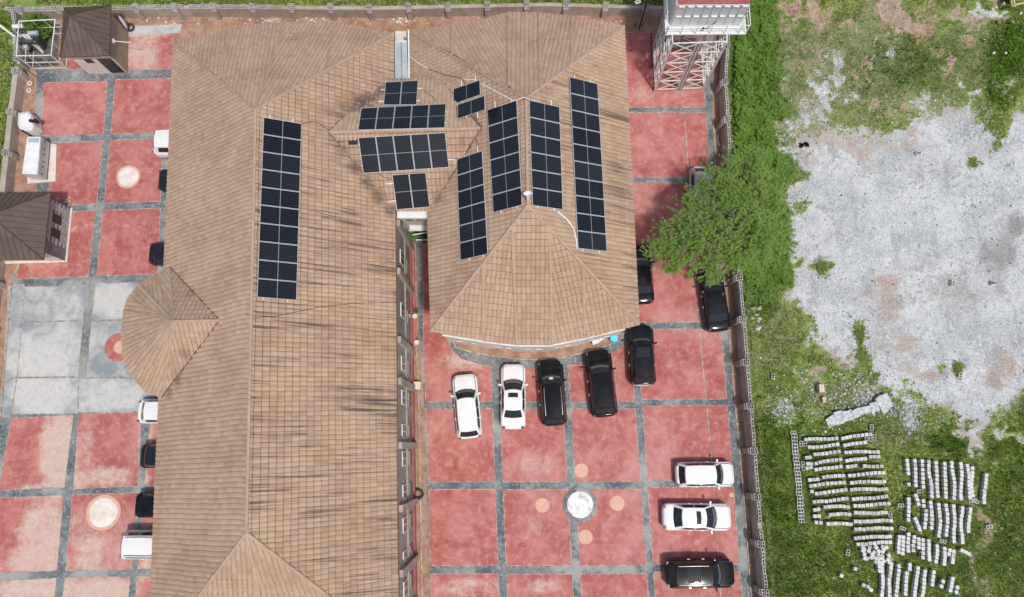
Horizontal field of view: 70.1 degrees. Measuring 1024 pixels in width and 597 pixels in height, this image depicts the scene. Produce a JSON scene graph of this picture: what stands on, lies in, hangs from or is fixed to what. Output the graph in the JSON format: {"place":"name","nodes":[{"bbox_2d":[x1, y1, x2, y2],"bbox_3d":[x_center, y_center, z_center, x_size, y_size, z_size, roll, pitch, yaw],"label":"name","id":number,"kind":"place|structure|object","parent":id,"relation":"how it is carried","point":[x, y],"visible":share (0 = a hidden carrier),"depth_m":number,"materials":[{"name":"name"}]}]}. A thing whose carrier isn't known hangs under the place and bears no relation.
{"place":"outdoors","nodes":[
{"label":"outdoors","id":0,"kind":"place"},
{"bbox_2d":[0,0,14,173],"bbox_3d":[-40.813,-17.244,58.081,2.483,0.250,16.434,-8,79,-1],"label":"grass","id":1,"kind":"structure","parent":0,"point":[3,18],"depth_m":58.40,"materials":[{"name":"green plant"}]},
{"bbox_2d":[0,5,663,178],"bbox_3d":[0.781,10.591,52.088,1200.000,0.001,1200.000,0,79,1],"label":"ground","id":2,"kind":"structure","parent":0,"point":[14,65],"depth_m":57.76,"materials":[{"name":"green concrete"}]},
{"bbox_2d":[0,67,28,333],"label":"perimeter wall","id":3,"kind":"structure","parent":2,"relation":"on","point":[9,151],"depth_m":56.47,"materials":[{"name":"grey concrete"}]},
{"bbox_2d":[4,0,663,20],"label":"perimeter wall","id":4,"kind":"structure","parent":2,"relation":"on","point":[486,9],"depth_m":58.01,"materials":[{"name":"grey concrete"}]},
{"bbox_2d":[639,140,799,294],"bbox_3d":[15.351,-5.060,51.509,8.987,7.045,13.030,39,82,8],"label":"tree","id":5,"kind":"object","parent":2,"relation":"on","point":[749,243],"visible":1,"depth_m":49.65,"materials":[{"name":"green plant"}]},
{"bbox_2d":[715,35,769,596],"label":"perimeter wall","id":6,"kind":"structure","parent":2,"relation":"on","point":[752,494],"depth_m":51.46,"materials":[{"name":"grey concrete"}]},
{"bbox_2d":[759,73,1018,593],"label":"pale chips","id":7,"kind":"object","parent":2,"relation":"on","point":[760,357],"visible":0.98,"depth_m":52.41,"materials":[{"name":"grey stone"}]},
{"bbox_2d":[0,0,663,10],"bbox_3d":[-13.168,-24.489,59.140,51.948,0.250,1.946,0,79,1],"label":"grass","id":8,"kind":"structure","parent":0,"point":[262,1],"depth_m":59.08,"materials":[{"name":"green plant"}]},
{"bbox_2d":[0,24,751,596],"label":"pavement","id":9,"kind":"structure","parent":0,"point":[74,438],"depth_m":52.51,"materials":[{"name":"red stone"}]},
{"bbox_2d":[18,111,42,136],"bbox_3d":[-37.378,-13.611,56.653,1.642,1.300,1.663,0,79,1],"label":"water tank","id":10,"kind":"object","parent":9,"relation":"on","point":[29,122],"visible":0.99,"depth_m":56.24,"materials":[{"name":"white paint"}]},
{"bbox_2d":[0,192,72,263],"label":"gatehouse","id":11,"kind":"object","parent":9,"relation":"on","point":[35,227],"visible":1,"depth_m":52.37,"materials":[{"name":"metal"}]},
{"bbox_2d":[27,143,57,183],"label":"generator plinth","id":12,"kind":"structure","parent":9,"relation":"on","point":[52,171],"depth_m":56.52,"materials":[{"name":"beige concrete"}]},
{"bbox_2d":[22,137,49,179],"bbox_3d":[-36.376,-10.723,55.989,1.218,1.302,3.047,0,79,1],"label":"generator","id":13,"kind":"object","parent":12,"relation":"on","point":[36,160],"visible":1,"depth_m":55.50,"materials":[{"name":"white paint"}]},
{"bbox_2d":[59,5,131,73],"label":"house","id":14,"kind":"structure","parent":9,"relation":"on","point":[94,39],"depth_m":55.10,"materials":[{"name":"brown"}]},
{"bbox_2d":[119,529,152,559],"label":"parked car","id":15,"kind":"object","parent":9,"relation":"on","point":[136,544],"visible":0.52,"depth_m":49.22,"materials":[{"name":"white paint"}]},
{"bbox_2d":[134,492,153,517],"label":"parked car","id":16,"kind":"object","parent":9,"relation":"on","point":[144,504],"visible":0.31,"depth_m":50.20,"materials":[{"name":"black paint"}]},
{"bbox_2d":[137,399,157,423],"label":"parked car","id":17,"kind":"object","parent":9,"relation":"on","point":[147,411],"visible":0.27,"depth_m":51.44,"materials":[{"name":"white paint"}]},
{"bbox_2d":[152,130,169,158],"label":"parked car","id":18,"kind":"object","parent":9,"relation":"on","point":[160,143],"visible":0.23,"depth_m":55.01,"materials":[{"name":"white paint"}]},
{"bbox_2d":[328,78,481,240],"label":"link wing","id":19,"kind":"structure","parent":9,"relation":"on","point":[461,134],"depth_m":47.48,"materials":[{"name":"brown tile"}]},
{"bbox_2d":[451,374,481,438],"bbox_3d":[-3.193,7.639,51.740,2.156,1.645,4.531,-6,78,0],"label":"parked car","id":20,"kind":"object","parent":9,"relation":"on","point":[466,393],"visible":1,"depth_m":51.10,"materials":[{"name":"white paint"}]},
{"bbox_2d":[498,364,527,429],"bbox_3d":[0.085,6.977,51.922,2.117,1.456,4.612,0,79,1],"label":"parked car","id":21,"kind":"object","parent":9,"relation":"on","point":[513,384],"visible":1,"depth_m":51.37,"materials":[{"name":"white paint"}]},
{"bbox_2d":[406,12,639,351],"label":"building","id":22,"kind":"structure","parent":9,"relation":"on","point":[534,279],"depth_m":46.35,"materials":[{"name":"tile"}]},
{"bbox_2d":[536,360,566,425],"bbox_3d":[2.846,6.692,51.753,2.216,1.820,4.604,-4,78,0],"label":"parked car","id":23,"kind":"object","parent":9,"relation":"on","point":[552,398],"visible":1,"depth_m":51.07,"materials":[{"name":"black paint"}]},
{"bbox_2d":[584,350,617,417],"bbox_3d":[6.347,6.030,51.894,2.275,1.705,4.743,-5,78,0],"label":"parked car","id":24,"kind":"object","parent":9,"relation":"on","point":[599,368],"visible":1,"depth_m":51.23,"materials":[{"name":"black paint"}]},
{"bbox_2d":[626,325,656,385],"bbox_3d":[9.286,4.052,52.246,2.216,1.716,4.330,-1,78,1],"label":"parked car","id":25,"kind":"object","parent":9,"relation":"on","point":[640,342],"visible":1,"depth_m":51.62,"materials":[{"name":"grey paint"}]},
{"bbox_2d":[636,245,654,304],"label":"parked car","id":26,"kind":"object","parent":9,"relation":"on","point":[645,282],"visible":0.56,"depth_m":52.94,"materials":[{"name":"black paint"}]},
{"bbox_2d":[661,501,730,533],"bbox_3d":[12.664,14.996,50.098,4.694,1.467,2.157,0,79,1],"label":"parked car","id":27,"kind":"object","parent":9,"relation":"on","point":[710,516],"visible":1,"depth_m":49.76,"materials":[{"name":"white paint"}]},
{"bbox_2d":[664,557,734,591],"bbox_3d":[12.674,18.548,49.210,4.612,1.790,2.235,-1,78,1],"label":"parked car","id":28,"kind":"object","parent":9,"relation":"on","point":[705,573],"visible":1,"depth_m":48.70,"materials":[{"name":"grey paint"}]},
{"bbox_2d":[675,459,733,489],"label":"parked car","id":29,"kind":"object","parent":9,"relation":"on","point":[717,474],"visible":1,"depth_m":50.13,"materials":[{"name":"white paint"}]},
{"bbox_2d":[697,269,730,331],"bbox_3d":[14.701,0.120,53.088,2.156,1.475,4.613,-6,78,0],"label":"parked car","id":30,"kind":"object","parent":9,"relation":"on","point":[715,311],"visible":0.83,"depth_m":52.48,"materials":[{"name":"grey paint"}]},
{"bbox_2d":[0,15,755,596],"bbox_3d":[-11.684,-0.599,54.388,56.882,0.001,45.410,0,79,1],"label":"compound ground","id":31,"kind":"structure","parent":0,"point":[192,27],"depth_m":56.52,"materials":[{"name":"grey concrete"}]},
{"bbox_2d":[20,11,52,38],"bbox_3d":[-37.938,-21.671,58.163,2.456,1.968,2.434,0,79,1],"label":"bush","id":32,"kind":"object","parent":31,"relation":"on","point":[44,32],"visible":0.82,"depth_m":57.91,"materials":[{"name":"green plant"}]},
{"bbox_2d":[16,19,67,68],"bbox_3d":[-37.389,-20.483,57.776,3.637,2.039,3.987,0,79,1],"label":"transformer cage","id":33,"kind":"object","parent":31,"relation":"on","point":[49,56],"visible":0.74,"depth_m":58.50,"materials":[{"name":"white metal"}]},
{"bbox_2d":[12,24,46,52],"bbox_3d":[-38.368,-20.584,57.874,2.048,1.616,1.820,0,79,1],"label":"transformer","id":34,"kind":"object","parent":33,"relation":"in","point":[33,40],"visible":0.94,"depth_m":57.55,"materials":[{"name":"grey metal"}]},
{"bbox_2d":[121,21,418,596],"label":"hall","id":35,"kind":"structure","parent":31,"relation":"on","point":[286,447],"depth_m":44.19,"materials":[{"name":"tile"}]},
{"bbox_2d":[395,30,409,78],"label":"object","id":36,"kind":"structure","parent":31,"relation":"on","point":[402,60],"depth_m":50.88,"materials":[{"name":"metal"}]},
{"bbox_2d":[563,487,596,522],"bbox_3d":[4.767,14.417,51.014,2.400,0.145,2.400,0,79,1],"label":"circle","id":37,"kind":"object","parent":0,"point":[580,504],"visible":1,"depth_m":50.98,"materials":[{"name":"grey stone"}]},
{"bbox_2d":[652,0,750,91],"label":"water tower","id":38,"kind":"structure","parent":0,"point":[715,18],"depth_m":50.56,"materials":[{"name":"metal"}]},
{"bbox_2d":[720,0,1023,596],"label":"field","id":39,"kind":"structure","parent":0,"point":[851,149],"depth_m":54.30,"materials":[{"name":"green plant"}]},
{"bbox_2d":[733,0,799,305],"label":"weed thicket","id":40,"kind":"object","parent":39,"relation":"on","point":[746,116],"visible":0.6,"depth_m":56.16,"materials":[{"name":"green plant"}]},
{"bbox_2d":[764,336,933,442],"bbox_3d":[24.440,7.221,52.213,12.166,0.405,6.970,19,79,5],"label":"rubble heap","id":41,"kind":"object","parent":39,"relation":"on","point":[865,403],"visible":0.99,"depth_m":52.11,"materials":[{"name":"grey stone"}]},
{"bbox_2d":[824,393,892,427],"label":"fallen wall","id":42,"kind":"structure","parent":39,"relation":"on","point":[882,403],"depth_m":51.84,"materials":[{"name":"white concrete"}]},
{"bbox_2d":[732,0,1023,596],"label":"shrubbery","id":43,"kind":"object","parent":39,"relation":"on","point":[1003,59],"visible":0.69,"depth_m":54.99,"materials":[{"name":"green plant"}]},
{"bbox_2d":[768,95,1023,435],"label":"gravel","id":44,"kind":"structure","parent":39,"relation":"on","point":[924,263],"depth_m":54.16,"materials":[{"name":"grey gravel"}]},
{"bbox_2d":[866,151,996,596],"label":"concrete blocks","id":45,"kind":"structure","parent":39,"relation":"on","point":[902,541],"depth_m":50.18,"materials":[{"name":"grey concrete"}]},
{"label":"rail","id":46,"kind":"object","parent":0,"visible":0},
{"bbox_2d":[257,279,296,299],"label":"solar panel","id":47,"kind":"object","parent":46,"relation":"on","point":[276,289],"visible":1,"depth_m":42.60,"materials":[{"name":"black glass"}]},
{"bbox_2d":[258,260,297,281],"bbox_3d":[-13.750,-1.621,42.860,1.916,1.356,1.106,-3,78,0],"label":"solar panel","id":48,"kind":"object","parent":46,"relation":"on","point":[274,270],"visible":1,"depth_m":42.83,"materials":[{"name":"black glass"}]},
{"bbox_2d":[258,241,297,262],"bbox_3d":[-13.790,-2.719,43.095,1.926,1.358,1.105,-3,78,0],"label":"solar panel","id":49,"kind":"object","parent":46,"relation":"on","point":[278,252],"visible":1,"depth_m":43.07,"materials":[{"name":"black glass"}]},
{"bbox_2d":[259,223,298,244],"bbox_3d":[-13.829,-3.817,43.331,1.936,1.360,1.105,-3,78,0],"label":"solar panel","id":50,"kind":"object","parent":46,"relation":"on","point":[271,233],"visible":1,"depth_m":43.30,"materials":[{"name":"black glass"}]},
{"bbox_2d":[260,205,298,226],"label":"solar panel","id":51,"kind":"object","parent":46,"relation":"on","point":[279,216],"visible":1,"depth_m":43.54,"materials":[{"name":"black glass"}]},
{"bbox_2d":[260,187,299,209],"bbox_3d":[-13.909,-6.012,43.802,1.957,1.365,1.105,-4,78,0],"label":"solar panel","id":52,"kind":"object","parent":46,"relation":"on","point":[279,198],"visible":1,"depth_m":43.78,"materials":[{"name":"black glass"}]},
{"bbox_2d":[261,169,299,191],"bbox_3d":[-13.948,-7.110,44.037,1.968,1.367,1.105,-4,78,0],"label":"solar panel","id":53,"kind":"object","parent":46,"relation":"on","point":[280,180],"visible":1,"depth_m":44.01,"materials":[{"name":"black glass"}]},
{"bbox_2d":[262,152,300,174],"bbox_3d":[-13.988,-8.208,44.273,1.978,1.370,1.105,-5,78,0],"label":"solar panel","id":54,"kind":"object","parent":46,"relation":"on","point":[280,163],"visible":1,"depth_m":44.25,"materials":[{"name":"black glass"}]},
{"bbox_2d":[262,134,300,156],"bbox_3d":[-14.028,-9.306,44.508,1.989,1.372,1.105,-5,78,0],"label":"solar panel","id":55,"kind":"object","parent":46,"relation":"on","point":[281,145],"visible":1,"depth_m":44.48,"materials":[{"name":"black glass"}]},
{"bbox_2d":[263,117,301,139],"bbox_3d":[-14.068,-10.404,44.744,2.000,1.374,1.104,-6,78,0],"label":"solar panel","id":56,"kind":"object","parent":46,"relation":"on","point":[281,128],"visible":1,"depth_m":44.71,"materials":[{"name":"black glass"}]},
{"bbox_3d":[-7.443,-13.050,48.254,2.752,0.093,0.064,0,79,1],"label":"rail","id":57,"kind":"object","parent":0,"visible":0},
{"bbox_2d":[400,80,417,104],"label":"solar panel","id":58,"kind":"object","parent":57,"relation":"on","point":[409,90],"visible":1,"depth_m":48.63,"materials":[{"name":"black glass"}]},
{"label":"rail","id":59,"kind":"object","parent":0,"visible":0},
{"bbox_2d":[375,106,394,129],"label":"solar panel","id":60,"kind":"object","parent":59,"relation":"on","point":[385,118],"visible":1,"depth_m":47.10,"materials":[{"name":"black glass"}]},
{"bbox_2d":[393,105,411,129],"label":"solar panel","id":61,"kind":"object","parent":59,"relation":"on","point":[402,117],"visible":1,"depth_m":47.11,"materials":[{"name":"black glass"}]},
{"bbox_2d":[410,105,428,128],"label":"solar panel","id":62,"kind":"object","parent":59,"relation":"on","point":[419,117],"visible":1,"depth_m":47.09,"materials":[{"name":"black glass"}]},
{"bbox_2d":[428,104,445,128],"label":"solar panel","id":63,"kind":"object","parent":59,"relation":"on","point":[436,116],"visible":1,"depth_m":47.10,"materials":[{"name":"black glass"}]},
{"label":"rail","id":64,"kind":"object","parent":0,"visible":0},
{"bbox_2d":[358,137,379,172],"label":"solar panel","id":65,"kind":"object","parent":64,"relation":"on","point":[369,154],"visible":1,"depth_m":46.95,"materials":[{"name":"black glass"}]},
{"bbox_2d":[376,136,396,171],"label":"solar panel","id":66,"kind":"object","parent":64,"relation":"on","point":[386,154],"visible":1,"depth_m":46.92,"materials":[{"name":"black glass"}]},
{"bbox_2d":[393,135,414,170],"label":"solar panel","id":67,"kind":"object","parent":64,"relation":"on","point":[403,152],"visible":1,"depth_m":46.90,"materials":[{"name":"black glass"}]},
{"bbox_2d":[411,133,431,169],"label":"solar panel","id":68,"kind":"object","parent":64,"relation":"on","point":[421,151],"visible":1,"depth_m":46.88,"materials":[{"name":"black glass"}]},
{"bbox_2d":[428,132,448,167],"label":"solar panel","id":69,"kind":"object","parent":64,"relation":"on","point":[438,150],"visible":1,"depth_m":46.86,"materials":[{"name":"black glass"}]},
{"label":"rail","id":70,"kind":"object","parent":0,"visible":0},
{"bbox_2d":[392,174,412,209],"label":"solar panel","id":71,"kind":"object","parent":70,"relation":"on","point":[402,191],"visible":1,"depth_m":47.73,"materials":[{"name":"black glass"}]},
{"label":"rail","id":72,"kind":"object","parent":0,"visible":0},
{"bbox_2d":[409,172,429,207],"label":"solar panel","id":73,"kind":"object","parent":72,"relation":"on","point":[419,190],"visible":1,"depth_m":47.70,"materials":[{"name":"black glass"}]},
{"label":"rail","id":74,"kind":"object","parent":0,"visible":0},
{"bbox_2d":[453,80,480,102],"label":"solar panel","id":75,"kind":"object","parent":74,"relation":"on","point":[466,91],"visible":1,"depth_m":47.64,"materials":[{"name":"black glass"}]},
{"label":"rail","id":76,"kind":"object","parent":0,"visible":0},
{"bbox_2d":[458,95,484,118],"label":"solar panel","id":77,"kind":"object","parent":76,"relation":"on","point":[471,107],"visible":1,"depth_m":46.21,"materials":[{"name":"black glass"}]},
{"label":"rail","id":78,"kind":"object","parent":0,"visible":0},
{"bbox_2d":[457,151,482,175],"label":"solar panel","id":79,"kind":"object","parent":78,"relation":"on","point":[469,163],"visible":1,"depth_m":46.50,"materials":[{"name":"black glass"}]},
{"bbox_2d":[458,202,485,225],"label":"solar panel","id":80,"kind":"object","parent":78,"relation":"on","point":[472,213],"visible":1,"depth_m":45.72,"materials":[{"name":"black glass"}]},
{"bbox_2d":[459,219,486,242],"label":"solar panel","id":81,"kind":"object","parent":78,"relation":"on","point":[473,230],"visible":1,"depth_m":45.46,"materials":[{"name":"black glass"}]},
{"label":"rail","id":82,"kind":"object","parent":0,"visible":0},
{"bbox_2d":[457,167,483,191],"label":"solar panel","id":83,"kind":"object","parent":82,"relation":"on","point":[470,179],"visible":1,"depth_m":46.24,"materials":[{"name":"black glass"}]},
{"bbox_2d":[458,184,484,208],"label":"solar panel","id":84,"kind":"object","parent":82,"relation":"on","point":[471,196],"visible":1,"depth_m":45.98,"materials":[{"name":"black glass"}]},
{"bbox_2d":[460,237,487,259],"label":"solar panel","id":85,"kind":"object","parent":82,"relation":"on","point":[474,248],"visible":1,"depth_m":45.19,"materials":[{"name":"black glass"}]},
{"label":"rail","id":86,"kind":"object","parent":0,"visible":0},
{"bbox_2d":[487,100,517,125],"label":"solar panel","id":87,"kind":"object","parent":86,"relation":"on","point":[502,113],"visible":1,"depth_m":45.55,"materials":[{"name":"black glass"}]},
{"bbox_2d":[488,117,518,142],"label":"solar panel","id":88,"kind":"object","parent":86,"relation":"on","point":[502,130],"visible":1,"depth_m":45.28,"materials":[{"name":"black glass"}]},
{"bbox_2d":[489,135,519,159],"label":"solar panel","id":89,"kind":"object","parent":86,"relation":"on","point":[504,147],"visible":1,"depth_m":45.02,"materials":[{"name":"black glass"}]},
{"bbox_2d":[490,152,520,177],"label":"solar panel","id":90,"kind":"object","parent":86,"relation":"on","point":[505,164],"visible":1,"depth_m":44.75,"materials":[{"name":"black glass"}]},
{"bbox_2d":[491,170,520,194],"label":"solar panel","id":91,"kind":"object","parent":86,"relation":"on","point":[506,182],"visible":1,"depth_m":44.49,"materials":[{"name":"black glass"}]},
{"bbox_2d":[492,187,521,212],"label":"solar panel","id":92,"kind":"object","parent":86,"relation":"on","point":[509,199],"visible":1,"depth_m":44.22,"materials":[{"name":"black glass"}]},
{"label":"rail","id":93,"kind":"object","parent":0,"visible":0},
{"bbox_2d":[529,100,559,122],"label":"solar panel","id":94,"kind":"object","parent":93,"relation":"on","point":[544,111],"visible":1,"depth_m":45.21,"materials":[{"name":"black glass"}]},
{"bbox_2d":[530,152,561,174],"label":"solar panel","id":95,"kind":"object","parent":93,"relation":"on","point":[545,163],"visible":1,"depth_m":44.56,"materials":[{"name":"black glass"}]},
{"bbox_2d":[532,188,562,209],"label":"solar panel","id":96,"kind":"object","parent":93,"relation":"on","point":[547,198],"visible":1,"depth_m":44.12,"materials":[{"name":"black glass"}]},
{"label":"rail","id":97,"kind":"object","parent":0,"visible":0},
{"bbox_2d":[529,117,560,139],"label":"solar panel","id":98,"kind":"object","parent":97,"relation":"on","point":[544,128],"visible":1,"depth_m":44.99,"materials":[{"name":"black glass"}]},
{"bbox_2d":[530,135,560,156],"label":"solar panel","id":99,"kind":"object","parent":97,"relation":"on","point":[545,146],"visible":1,"depth_m":44.77,"materials":[{"name":"black glass"}]},
{"bbox_2d":[531,170,561,191],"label":"solar panel","id":100,"kind":"object","parent":97,"relation":"on","point":[546,181],"visible":1,"depth_m":44.33,"materials":[{"name":"black glass"}]},
{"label":"rail","id":101,"kind":"object","parent":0,"visible":0},
{"bbox_2d":[569,77,598,99],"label":"solar panel","id":102,"kind":"object","parent":101,"relation":"on","point":[580,87],"visible":1,"depth_m":47.36,"materials":[{"name":"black glass"}]},
{"bbox_2d":[570,93,598,115],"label":"solar panel","id":103,"kind":"object","parent":101,"relation":"on","point":[583,104],"visible":1,"depth_m":47.14,"materials":[{"name":"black glass"}]},
{"bbox_2d":[571,110,599,131],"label":"solar panel","id":104,"kind":"object","parent":101,"relation":"on","point":[586,121],"visible":1,"depth_m":46.93,"materials":[{"name":"black glass"}]},
{"bbox_2d":[572,127,600,148],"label":"solar panel","id":105,"kind":"object","parent":101,"relation":"on","point":[585,137],"visible":1,"depth_m":46.71,"materials":[{"name":"black glass"}]},
{"bbox_2d":[573,144,601,165],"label":"solar panel","id":106,"kind":"object","parent":101,"relation":"on","point":[587,154],"visible":1,"depth_m":46.50,"materials":[{"name":"black glass"}]},
{"bbox_2d":[573,161,602,182],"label":"solar panel","id":107,"kind":"object","parent":101,"relation":"on","point":[588,171],"visible":1,"depth_m":46.29,"materials":[{"name":"black glass"}]},
{"bbox_2d":[574,178,603,199],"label":"solar panel","id":108,"kind":"object","parent":101,"relation":"on","point":[589,188],"visible":1,"depth_m":46.07,"materials":[{"name":"black glass"}]},
{"bbox_2d":[575,195,604,216],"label":"solar panel","id":109,"kind":"object","parent":101,"relation":"on","point":[590,206],"visible":1,"depth_m":45.86,"materials":[{"name":"black glass"}]},
{"bbox_2d":[576,213,605,233],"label":"solar panel","id":110,"kind":"object","parent":101,"relation":"on","point":[589,223],"visible":1,"depth_m":45.64,"materials":[{"name":"black glass"}]},
{"bbox_2d":[577,231,606,251],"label":"solar panel","id":111,"kind":"object","parent":101,"relation":"on","point":[591,241],"visible":1,"depth_m":45.43,"materials":[{"name":"black glass"}]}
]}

